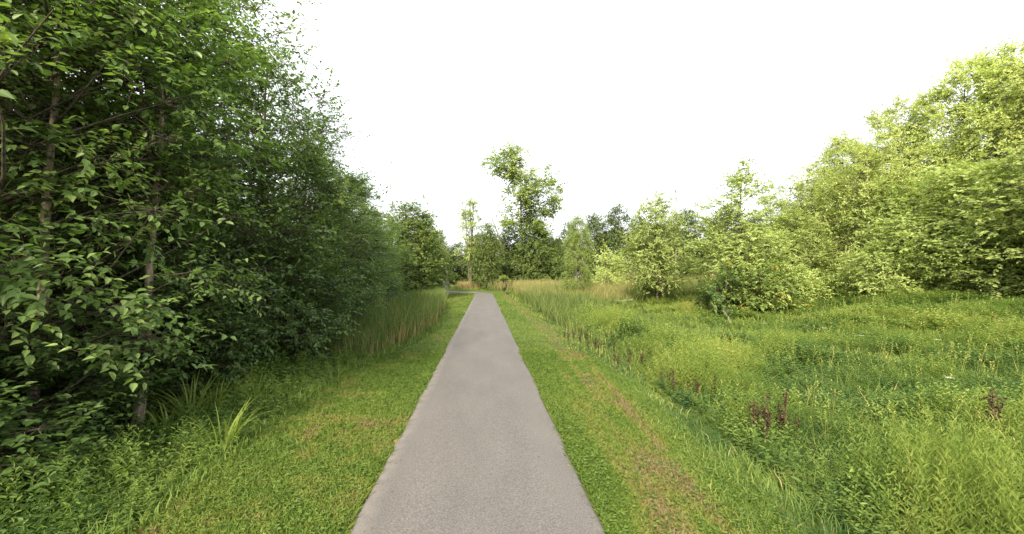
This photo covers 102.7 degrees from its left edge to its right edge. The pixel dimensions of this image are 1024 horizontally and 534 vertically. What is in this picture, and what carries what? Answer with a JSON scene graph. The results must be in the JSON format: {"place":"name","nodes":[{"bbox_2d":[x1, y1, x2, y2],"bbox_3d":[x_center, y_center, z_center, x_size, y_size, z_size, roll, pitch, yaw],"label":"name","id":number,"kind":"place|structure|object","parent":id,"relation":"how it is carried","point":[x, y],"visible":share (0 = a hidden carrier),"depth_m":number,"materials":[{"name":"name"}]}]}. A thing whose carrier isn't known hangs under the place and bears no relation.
{"place":"outdoors","nodes":[
{"label":"outdoors","id":0,"kind":"place"},
{"bbox_2d":[350,291,604,533],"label":"path","id":1,"kind":"structure","parent":0,"point":[477,392],"depth_m":5.56,"materials":[{"name":"grey asphalt"}]},
{"bbox_2d":[351,306,602,533],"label":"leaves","id":2,"kind":"object","parent":1,"relation":"on","point":[484,440],"visible":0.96,"depth_m":5.37,"materials":[{"name":"plant"}]},
{"bbox_2d":[6,277,995,533],"bbox_3d":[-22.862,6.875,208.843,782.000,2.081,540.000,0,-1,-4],"label":"ground","id":3,"kind":"structure","parent":0,"point":[528,335],"depth_m":5.87,"materials":[{"name":"green plant"}]},
{"bbox_2d":[0,243,161,455],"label":"thicket shrub","id":4,"kind":"object","parent":3,"relation":"on","point":[46,351],"visible":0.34,"depth_m":5.50,"materials":[{"name":"green plant"}]},
{"bbox_2d":[0,337,183,508],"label":"thicket shrub","id":5,"kind":"object","parent":3,"relation":"on","point":[74,422],"visible":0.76,"depth_m":5.06,"materials":[{"name":"green plant"}]},
{"bbox_2d":[0,188,223,454],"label":"thicket shrub","id":6,"kind":"object","parent":3,"relation":"on","point":[126,266],"visible":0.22,"depth_m":6.44,"materials":[{"name":"green plant"}]},
{"bbox_2d":[0,0,249,453],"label":"slender tree","id":7,"kind":"object","parent":3,"relation":"on","point":[50,166],"visible":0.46,"depth_m":5.90,"materials":[{"name":"green plant"}]},
{"bbox_2d":[0,0,251,418],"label":"slender tree","id":8,"kind":"object","parent":3,"relation":"on","point":[23,28],"visible":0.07,"depth_m":7.10,"materials":[{"name":"green plant"}]},
{"bbox_2d":[4,233,276,429],"bbox_3d":[-7.371,1.190,7.758,4.773,3.796,4.750,-1,-2,32],"label":"thicket shrub","id":9,"kind":"object","parent":3,"relation":"on","point":[194,311],"visible":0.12,"depth_m":7.60,"materials":[{"name":"green plant"}]},
{"bbox_2d":[0,0,296,418],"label":"leafy tree","id":10,"kind":"object","parent":3,"relation":"on","point":[25,269],"visible":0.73,"depth_m":5.74,"materials":[{"name":"green plant"}]},
{"bbox_2d":[0,0,297,431],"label":"slender tree","id":11,"kind":"object","parent":3,"relation":"on","point":[231,78],"visible":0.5,"depth_m":6.83,"materials":[{"name":"green plant"}]},
{"bbox_2d":[0,0,324,382],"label":"leafy tree","id":12,"kind":"object","parent":3,"relation":"on","point":[244,297],"visible":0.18,"depth_m":7.99,"materials":[{"name":"green plant"}]},
{"bbox_2d":[142,394,204,436],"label":"sword leaved plant","id":13,"kind":"object","parent":3,"relation":"on","point":[164,419],"visible":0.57,"depth_m":6.73,"materials":[{"name":"green plant"}]},
{"bbox_2d":[54,206,311,400],"bbox_3d":[-7.143,0.942,8.867,4.318,4.429,4.298,0,-1,17],"label":"thicket shrub","id":14,"kind":"object","parent":3,"relation":"on","point":[235,369],"visible":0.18,"depth_m":8.53,"materials":[{"name":"green plant"}]},
{"bbox_2d":[12,1,368,363],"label":"leafy tree","id":15,"kind":"object","parent":3,"relation":"on","point":[315,215],"visible":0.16,"depth_m":10.72,"materials":[{"name":"green plant"}]},
{"bbox_2d":[140,366,245,428],"bbox_3d":[-5.803,2.297,7.215,2.064,1.054,2.045,1,-2,-34],"label":"sword leaved plant","id":16,"kind":"object","parent":3,"relation":"on","point":[190,399],"visible":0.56,"depth_m":7.33,"materials":[{"name":"green plant"}]},
{"bbox_2d":[165,370,260,420],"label":"sword leaved plant","id":17,"kind":"object","parent":3,"relation":"on","point":[218,404],"visible":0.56,"depth_m":7.45,"materials":[{"name":"green plant"}]},
{"bbox_2d":[0,308,448,533],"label":"undergrowth","id":18,"kind":"object","parent":3,"relation":"on","point":[81,505],"visible":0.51,"depth_m":5.41,"materials":[{"name":"green plant"}]},
{"bbox_2d":[178,394,278,451],"bbox_3d":[-4.024,2.292,6.044,1.118,0.802,1.220,-1,-1,23],"label":"sword leaved plant","id":19,"kind":"object","parent":3,"relation":"on","point":[227,433],"visible":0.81,"depth_m":6.11,"materials":[{"name":"green plant"}]},
{"bbox_2d":[224,370,275,402],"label":"sword leaved plant","id":20,"kind":"object","parent":3,"relation":"on","point":[257,391],"visible":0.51,"depth_m":8.12,"materials":[{"name":"green plant"}]},
{"bbox_2d":[151,15,377,344],"bbox_3d":[-7.951,-2.365,13.134,7.998,11.348,6.748,-1,-2,35],"label":"leafy tree","id":21,"kind":"object","parent":3,"relation":"on","point":[280,77],"visible":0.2,"depth_m":12.88,"materials":[{"name":"green plant"}]},
{"bbox_2d":[174,226,363,368],"bbox_3d":[-6.699,1.026,11.427,4.750,4.302,4.773,0,-1,10],"label":"thicket shrub","id":22,"kind":"object","parent":3,"relation":"on","point":[302,343],"visible":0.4,"depth_m":11.22,"materials":[{"name":"green plant"}]},
{"bbox_2d":[211,78,399,320],"bbox_3d":[-7.913,-1.738,15.534,7.243,10.269,8.836,0,-1,-13],"label":"leafy tree","id":23,"kind":"object","parent":3,"relation":"on","point":[333,136],"visible":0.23,"depth_m":15.49,"materials":[{"name":"green plant"}]},
{"bbox_2d":[234,141,405,306],"bbox_3d":[-8.842,-1.199,19.105,7.998,9.384,6.748,1,-2,-28],"label":"leafy tree","id":24,"kind":"object","parent":3,"relation":"on","point":[377,274],"visible":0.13,"depth_m":19.04,"materials":[{"name":"green plant"}]},
{"bbox_2d":[251,242,388,354],"bbox_3d":[-7.010,1.162,13.927,5.228,4.302,5.203,0,-1,2],"label":"thicket shrub","id":25,"kind":"object","parent":3,"relation":"on","point":[342,313],"visible":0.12,"depth_m":13.88,"materials":[{"name":"green plant"}]},
{"bbox_2d":[318,255,377,327],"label":"thicket shrub","id":26,"kind":"object","parent":3,"relation":"on","point":[353,271],"visible":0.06,"depth_m":17.02,"materials":[{"name":"green plant"}]},
{"bbox_2d":[295,170,402,299],"bbox_3d":[-9.435,-1.007,22.571,6.929,8.987,7.850,1,-2,-32],"label":"leafy tree","id":27,"kind":"object","parent":3,"relation":"on","point":[387,255],"visible":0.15,"depth_m":22.54,"materials":[{"name":"green plant"}]},
{"bbox_2d":[257,284,447,360],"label":"reeds","id":28,"kind":"object","parent":3,"relation":"on","point":[417,309],"visible":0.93,"depth_m":15.75,"materials":[{"name":"plant"}]},
{"bbox_2d":[342,255,392,314],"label":"thicket shrub","id":29,"kind":"object","parent":3,"relation":"on","point":[368,276],"visible":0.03,"depth_m":19.98,"materials":[{"name":"green plant"}]},
{"bbox_2d":[336,200,409,300],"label":"leafy tree","id":30,"kind":"object","parent":3,"relation":"on","point":[391,266],"visible":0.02,"depth_m":27.56,"materials":[{"name":"green plant"}]},
{"bbox_2d":[351,203,407,298],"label":"leafy tree","id":31,"kind":"object","parent":3,"relation":"on","point":[396,258],"visible":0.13,"depth_m":31.87,"materials":[{"name":"green plant"}]},
{"bbox_2d":[360,263,407,306],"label":"thicket shrub","id":32,"kind":"object","parent":3,"relation":"on","point":[394,288],"visible":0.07,"depth_m":25.07,"materials":[{"name":"green plant"}]},
{"bbox_2d":[375,208,418,296],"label":"leafy tree","id":33,"kind":"object","parent":3,"relation":"on","point":[402,255],"visible":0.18,"depth_m":37.93,"materials":[{"name":"green plant"}]},
{"bbox_2d":[381,195,455,296],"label":"leafy tree","id":34,"kind":"object","parent":3,"relation":"on","point":[424,262],"visible":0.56,"depth_m":46.06,"materials":[{"name":"green plant"}]},
{"bbox_2d":[413,218,457,289],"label":"leafy tree","id":35,"kind":"object","parent":3,"relation":"on","point":[444,272],"visible":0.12,"depth_m":56.92,"materials":[{"name":"green plant"}]},
{"bbox_2d":[443,239,449,290],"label":"dead tree","id":36,"kind":"object","parent":3,"relation":"on","point":[448,288],"visible":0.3,"depth_m":65.65,"materials":[{"name":"grey wood"}]},
{"bbox_2d":[437,238,461,284],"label":"leafy tree","id":37,"kind":"object","parent":3,"relation":"on","point":[453,259],"visible":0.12,"depth_m":94.98,"materials":[{"name":"green plant"}]},
{"bbox_2d":[448,241,468,283],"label":"leafy tree","id":38,"kind":"object","parent":3,"relation":"on","point":[458,257],"visible":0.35,"depth_m":98.65,"materials":[{"name":"green plant"}]},
{"bbox_2d":[450,193,484,280],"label":"dead tree","id":39,"kind":"object","parent":3,"relation":"on","point":[469,238],"visible":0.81,"depth_m":70.82,"materials":[{"name":"wood"}]},
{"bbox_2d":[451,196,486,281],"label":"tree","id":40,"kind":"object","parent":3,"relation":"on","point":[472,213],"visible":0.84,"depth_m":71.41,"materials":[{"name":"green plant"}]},
{"bbox_2d":[436,280,502,289],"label":"reeds","id":41,"kind":"object","parent":3,"relation":"on","point":[466,284],"visible":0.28,"depth_m":69.71,"materials":[{"name":"plant"}]},
{"bbox_2d":[458,240,484,281],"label":"leafy tree","id":42,"kind":"object","parent":3,"relation":"on","point":[464,265],"visible":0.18,"depth_m":94.48,"materials":[{"name":"green plant"}]},
{"bbox_2d":[465,218,505,289],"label":"leafy tree","id":43,"kind":"object","parent":3,"relation":"on","point":[487,266],"visible":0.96,"depth_m":69.31,"materials":[{"name":"green plant"}]},
{"bbox_2d":[485,202,510,282],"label":"dead tree","id":44,"kind":"object","parent":3,"relation":"on","point":[498,239],"visible":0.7,"depth_m":78.78,"materials":[{"name":"wood"}]},
{"bbox_2d":[497,274,510,293],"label":"vine post","id":45,"kind":"object","parent":3,"relation":"on","point":[503,278],"visible":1,"depth_m":56.83,"materials":[{"name":"green plant"}]},
{"bbox_2d":[490,226,530,286],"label":"leafy tree","id":46,"kind":"object","parent":3,"relation":"on","point":[505,240],"visible":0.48,"depth_m":78.94,"materials":[{"name":"green plant"}]},
{"bbox_2d":[479,139,569,279],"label":"leafy tree","id":47,"kind":"object","parent":3,"relation":"on","point":[512,173],"visible":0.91,"depth_m":75.26,"materials":[{"name":"green plant"}]},
{"bbox_2d":[506,212,566,283],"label":"leafy tree","id":48,"kind":"object","parent":3,"relation":"on","point":[532,269],"visible":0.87,"depth_m":74.36,"materials":[{"name":"green plant"}]},
{"bbox_2d":[528,234,569,280],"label":"leafy tree","id":49,"kind":"object","parent":3,"relation":"on","point":[551,241],"visible":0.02,"depth_m":107.70,"materials":[{"name":"green plant"}]},
{"bbox_2d":[542,237,573,280],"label":"leafy tree","id":50,"kind":"object","parent":3,"relation":"on","point":[561,250],"visible":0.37,"depth_m":80.82,"materials":[{"name":"green plant"}]},
{"bbox_2d":[555,219,576,274],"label":"leafy tree","id":51,"kind":"object","parent":3,"relation":"on","point":[565,233],"visible":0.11,"depth_m":104.30,"materials":[{"name":"green plant"}]},
{"bbox_2d":[557,211,596,291],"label":"feathery tree","id":52,"kind":"object","parent":3,"relation":"on","point":[575,236],"visible":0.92,"depth_m":41.74,"materials":[{"name":"green plant"}]},
{"bbox_2d":[571,210,616,279],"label":"leafy tree","id":53,"kind":"object","parent":3,"relation":"on","point":[596,238],"visible":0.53,"depth_m":90.71,"materials":[{"name":"green plant"}]},
{"bbox_2d":[488,270,721,333],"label":"reeds","id":54,"kind":"object","parent":3,"relation":"on","point":[542,295],"visible":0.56,"depth_m":38.65,"materials":[{"name":"plant"}]},
{"bbox_2d":[586,239,631,287],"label":"shrub","id":55,"kind":"object","parent":3,"relation":"on","point":[604,273],"visible":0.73,"depth_m":49.32,"materials":[{"name":"green plant"}]},
{"bbox_2d":[611,344,617,365],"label":"dock plant","id":56,"kind":"object","parent":3,"relation":"on","point":[614,358],"visible":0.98,"depth_m":11.40,"materials":[{"name":"plant"}]},
{"bbox_2d":[595,203,638,275],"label":"leafy tree","id":57,"kind":"object","parent":3,"relation":"on","point":[614,233],"visible":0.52,"depth_m":89.49,"materials":[{"name":"green plant"}]},
{"bbox_2d":[626,216,666,276],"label":"leafy tree","id":58,"kind":"object","parent":3,"relation":"on","point":[646,240],"visible":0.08,"depth_m":93.60,"materials":[{"name":"green plant"}]},
{"bbox_2d":[441,284,853,303],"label":"grass","id":59,"kind":"structure","parent":3,"relation":"on","point":[514,296],"depth_m":66.64,"materials":[{"name":"green plant"}]},
{"bbox_2d":[646,222,672,262],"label":"leafy tree","id":60,"kind":"object","parent":3,"relation":"on","point":[666,241],"visible":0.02,"depth_m":109.21,"materials":[{"name":"green plant"}]},
{"bbox_2d":[614,187,708,301],"bbox_3d":[13.143,-1.748,36.885,6.459,11.104,8.159,1,-2,-32],"label":"leafy tree","id":61,"kind":"object","parent":3,"relation":"on","point":[657,257],"visible":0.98,"depth_m":36.28,"materials":[{"name":"green plant"}]},
{"bbox_2d":[671,369,676,390],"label":"dock plant","id":62,"kind":"object","parent":3,"relation":"on","point":[672,382],"visible":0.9,"depth_m":9.74,"materials":[{"name":"plant"}]},
{"bbox_2d":[663,170,686,275],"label":"dead tree","id":63,"kind":"object","parent":3,"relation":"on","point":[675,189],"visible":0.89,"depth_m":60.20,"materials":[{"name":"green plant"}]},
{"bbox_2d":[655,205,713,273],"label":"leafy tree","id":64,"kind":"object","parent":3,"relation":"on","point":[691,223],"visible":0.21,"depth_m":83.08,"materials":[{"name":"green plant"}]},
{"bbox_2d":[672,256,715,277],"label":"shrub","id":65,"kind":"object","parent":3,"relation":"on","point":[693,273],"visible":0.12,"depth_m":51.47,"materials":[{"name":"green plant"}]},
{"bbox_2d":[694,379,700,392],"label":"dock plant","id":66,"kind":"object","parent":3,"relation":"on","point":[697,386],"visible":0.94,"depth_m":9.47,"materials":[{"name":"plant"}]},
{"bbox_2d":[688,213,732,272],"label":"leafy tree","id":67,"kind":"object","parent":3,"relation":"on","point":[701,251],"visible":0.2,"depth_m":79.29,"materials":[{"name":"green plant"}]},
{"bbox_2d":[692,269,752,318],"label":"shrub","id":68,"kind":"object","parent":3,"relation":"on","point":[715,300],"visible":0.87,"depth_m":26.37,"materials":[{"name":"green plant"}]},
{"bbox_2d":[703,202,747,269],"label":"leafy tree","id":69,"kind":"object","parent":3,"relation":"on","point":[730,225],"visible":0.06,"depth_m":89.14,"materials":[{"name":"green plant"}]},
{"bbox_2d":[677,155,809,301],"bbox_3d":[16.659,-2.356,30.098,8.377,11.741,9.112,-1,-2,29],"label":"leafy tree","id":70,"kind":"object","parent":3,"relation":"on","point":[741,243],"visible":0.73,"depth_m":29.50,"materials":[{"name":"green plant"}]},
{"bbox_2d":[714,222,792,285],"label":"leafy tree","id":71,"kind":"object","parent":3,"relation":"on","point":[752,243],"depth_m":59.52,"materials":[{"name":"green plant"}]},
{"bbox_2d":[748,399,761,434],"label":"dock plant","id":72,"kind":"object","parent":3,"relation":"on","point":[755,414],"visible":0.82,"depth_m":6.84,"materials":[{"name":"brown plant"}]},
{"bbox_2d":[739,213,770,235],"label":"leafy tree","id":73,"kind":"object","parent":3,"relation":"on","point":[754,220],"visible":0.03,"depth_m":87.90,"materials":[{"name":"green plant"}]},
{"bbox_2d":[759,393,772,448],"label":"dock plant","id":74,"kind":"object","parent":3,"relation":"on","point":[765,415],"visible":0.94,"depth_m":6.55,"materials":[{"name":"brown plant"}]},
{"bbox_2d":[509,285,1023,533],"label":"weeds","id":75,"kind":"object","parent":3,"relation":"on","point":[946,460],"visible":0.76,"depth_m":8.66,"materials":[{"name":"green plant"}]},
{"bbox_2d":[708,253,831,314],"bbox_3d":[16.043,1.509,26.975,6.675,4.812,6.051,0,-1,-9],"label":"shrub","id":76,"kind":"object","parent":3,"relation":"on","point":[769,287],"visible":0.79,"depth_m":25.68,"materials":[{"name":"green plant"}]},
{"bbox_2d":[738,186,812,281],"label":"leafy tree","id":77,"kind":"object","parent":3,"relation":"on","point":[768,210],"visible":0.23,"depth_m":34.71,"materials":[{"name":"green plant"}]},
{"bbox_2d":[774,402,781,429],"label":"dock plant","id":78,"kind":"object","parent":3,"relation":"on","point":[778,413],"visible":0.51,"depth_m":7.32,"materials":[{"name":"green plant"}]},
{"bbox_2d":[775,390,791,434],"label":"dock plant","id":79,"kind":"object","parent":3,"relation":"on","point":[782,415],"visible":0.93,"depth_m":7.01,"materials":[{"name":"brown plant"}]},
{"bbox_2d":[751,260,840,301],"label":"shrub","id":80,"kind":"object","parent":3,"relation":"on","point":[810,284],"visible":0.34,"depth_m":27.88,"materials":[{"name":"green plant"}]},
{"bbox_2d":[792,414,801,443],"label":"dock plant","id":81,"kind":"object","parent":3,"relation":"on","point":[796,422],"visible":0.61,"depth_m":7.14,"materials":[{"name":"green plant"}]},
{"bbox_2d":[748,206,852,294],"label":"leafy tree","id":82,"kind":"object","parent":3,"relation":"on","point":[820,259],"visible":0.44,"depth_m":32.02,"materials":[{"name":"green plant"}]},
{"bbox_2d":[755,162,859,290],"bbox_3d":[29.276,-3.228,40.495,10.118,13.575,11.117,-1,-2,35],"label":"leafy tree","id":83,"kind":"object","parent":3,"relation":"on","point":[798,187],"visible":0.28,"depth_m":39.34,"materials":[{"name":"green plant"}]},
{"bbox_2d":[794,129,886,276],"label":"leafy tree","id":84,"kind":"object","parent":3,"relation":"on","point":[836,143],"visible":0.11,"depth_m":47.34,"materials":[{"name":"green plant"}]},
{"bbox_2d":[789,123,952,290],"bbox_3d":[29.741,-3.976,33.789,11.137,14.798,10.136,-1,-1,22],"label":"leafy tree","id":85,"kind":"object","parent":3,"relation":"on","point":[862,188],"visible":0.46,"depth_m":33.67,"materials":[{"name":"green plant"}]},
{"bbox_2d":[817,239,945,298],"bbox_3d":[24.157,0.454,26.852,6.203,4.717,6.729,0,-1,-20],"label":"shrub","id":86,"kind":"object","parent":3,"relation":"on","point":[884,276],"visible":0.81,"depth_m":26.38,"materials":[{"name":"green plant"}]},
{"bbox_2d":[836,91,958,277],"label":"leafy tree","id":87,"kind":"object","parent":3,"relation":"on","point":[887,113],"visible":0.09,"depth_m":41.45,"materials":[{"name":"green plant"}]},
{"bbox_2d":[806,289,1008,302],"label":"undergrowth","id":88,"kind":"object","parent":3,"relation":"on","point":[837,296],"visible":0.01,"depth_m":27.82,"materials":[{"name":"green plant"}]},
{"bbox_2d":[830,154,1022,292],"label":"leafy tree","id":89,"kind":"object","parent":3,"relation":"on","point":[906,199],"visible":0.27,"depth_m":28.90,"materials":[{"name":"green plant"}]},
{"bbox_2d":[850,149,1023,296],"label":"leafy tree","id":90,"kind":"object","parent":3,"relation":"on","point":[961,173],"visible":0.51,"depth_m":24.76,"materials":[{"name":"green plant"}]},
{"bbox_2d":[864,43,1023,240],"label":"leafy tree","id":91,"kind":"object","parent":3,"relation":"on","point":[931,95],"visible":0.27,"depth_m":37.13,"materials":[{"name":"green plant"}]},
{"bbox_2d":[913,140,1023,298],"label":"leafy tree","id":92,"kind":"object","parent":3,"relation":"on","point":[1018,252],"visible":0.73,"depth_m":22.39,"materials":[{"name":"green plant"}]},
{"bbox_2d":[918,31,1023,272],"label":"leafy tree","id":93,"kind":"object","parent":3,"relation":"on","point":[1013,66],"visible":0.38,"depth_m":33.34,"materials":[{"name":"green plant"}]},
{"bbox_2d":[925,260,1016,295],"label":"shrub","id":94,"kind":"object","parent":3,"relation":"on","point":[959,287],"visible":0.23,"depth_m":24.75,"materials":[{"name":"green plant"}]},
{"bbox_2d":[948,65,1023,202],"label":"leafy tree","id":95,"kind":"object","parent":3,"relation":"on","point":[1014,121],"visible":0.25,"depth_m":31.68,"materials":[{"name":"green plant"}]},
{"bbox_2d":[979,388,1007,429],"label":"dock plant","id":96,"kind":"object","parent":3,"relation":"on","point":[992,406],"visible":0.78,"depth_m":6.65,"materials":[{"name":"brown plant"}]},
{"bbox_2d":[9,0,1023,276],"label":"sky","id":97,"kind":"structure","parent":0,"point":[621,96],"materials":[{"name":"white"}]}
]}

